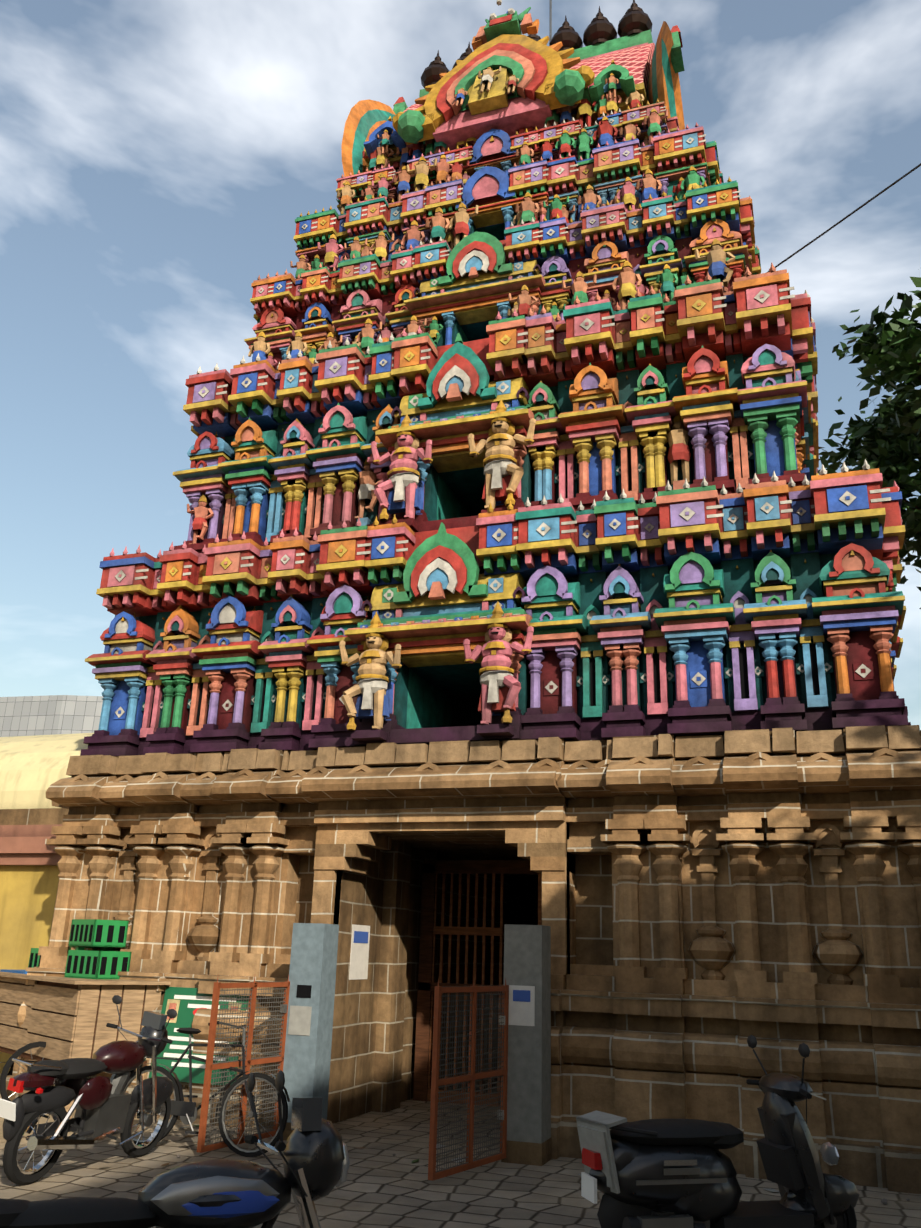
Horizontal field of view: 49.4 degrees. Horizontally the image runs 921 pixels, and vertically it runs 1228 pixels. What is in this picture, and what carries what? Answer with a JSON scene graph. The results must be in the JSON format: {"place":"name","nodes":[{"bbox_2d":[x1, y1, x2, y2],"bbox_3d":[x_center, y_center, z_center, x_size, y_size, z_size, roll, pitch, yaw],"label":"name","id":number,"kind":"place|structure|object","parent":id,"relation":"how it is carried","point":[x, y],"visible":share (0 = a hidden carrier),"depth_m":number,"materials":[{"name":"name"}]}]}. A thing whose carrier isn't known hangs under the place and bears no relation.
{"place":"outdoors","nodes":[
{"label":"outdoors","id":0,"kind":"place"},
{"bbox_2d":[0,695,102,736],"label":"distant buildings","id":1,"kind":"structure","parent":0,"point":[43,715],"depth_m":46.10,"materials":[{"name":"grey metal"}]},
{"bbox_2d":[149,987,249,1084],"bbox_3d":[-2.847,4.593,10.928,1.058,0.946,0.172,-5,-20,18],"label":"notice board","id":2,"kind":"object","parent":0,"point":[186,1004],"visible":0.46,"depth_m":10.96,"materials":[{"name":"green metal"}]},
{"bbox_2d":[0,1076,920,1227],"bbox_3d":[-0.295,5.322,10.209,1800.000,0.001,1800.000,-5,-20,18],"label":"ground","id":3,"kind":"structure","parent":0,"point":[381,1186],"depth_m":8.13,"materials":[{"name":"grey stone"}]},
{"bbox_2d":[0,733,93,1075],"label":"building","id":4,"kind":"structure","parent":3,"relation":"on","point":[33,769],"depth_m":13.97,"materials":[{"name":"yellow paint"}]},
{"bbox_2d":[0,919,170,1118],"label":"stall crates","id":5,"kind":"object","parent":3,"relation":"on","point":[72,1012],"visible":0.62,"depth_m":11.14,"materials":[{"name":"brown wood"}]},
{"bbox_2d":[0,995,176,1184],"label":"motorcycle","id":6,"kind":"object","parent":3,"relation":"on","point":[104,1107],"visible":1,"depth_m":8.13,"materials":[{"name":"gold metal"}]},
{"bbox_2d":[0,1070,349,1227],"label":"motorcycle","id":7,"kind":"object","parent":3,"relation":"on","point":[222,1193],"visible":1,"depth_m":3.79,"materials":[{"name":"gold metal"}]},
{"bbox_2d":[123,1021,289,1156],"bbox_3d":[-2.378,4.381,9.357,1.804,1.120,0.569,-5,-20,18],"label":"bicycle","id":8,"kind":"object","parent":3,"relation":"on","point":[185,1111],"visible":0.58,"depth_m":9.21,"materials":[{"name":"black metal"}]},
{"bbox_2d":[197,860,551,1180],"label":"gate posts","id":9,"kind":"object","parent":3,"relation":"on","point":[521,1097],"depth_m":9.62,"materials":[{"name":"orange metal"}]},
{"bbox_2d":[6,725,920,1193],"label":"stone temple base","id":10,"kind":"object","parent":3,"relation":"on","point":[710,903],"visible":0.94,"depth_m":10.29,"materials":[{"name":"brown stone"}]},
{"bbox_2d":[80,0,910,755],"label":"temple tower","id":11,"kind":"structure","parent":10,"relation":"on","point":[504,422],"depth_m":12.60,"materials":[{"name":"multicoloured paint"}]},
{"bbox_2d":[766,163,920,272],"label":"power wire","id":12,"kind":"object","parent":11,"relation":"attached to","point":[858,208],"visible":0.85,"depth_m":12.02,"materials":[{"name":"black metal"}]},
{"bbox_2d":[21,1125,909,1204],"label":"ground litter","id":13,"kind":"object","parent":3,"relation":"on","point":[884,1201],"visible":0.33,"depth_m":8.89,"materials":[{"name":"gold paper"}]},
{"bbox_2d":[576,1035,859,1227],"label":"scooter","id":14,"kind":"object","parent":3,"relation":"on","point":[665,1173],"visible":1,"depth_m":6.18,"materials":[{"name":"black metal"}]},
{"bbox_2d":[818,269,920,608],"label":"tree","id":15,"kind":"object","parent":3,"relation":"on","point":[890,448],"visible":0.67,"depth_m":19.61,"materials":[{"name":"green plant"}]},
{"bbox_2d":[0,0,920,729],"label":"sky","id":16,"kind":"structure","parent":0,"point":[159,159],"materials":[{"name":"blue"}]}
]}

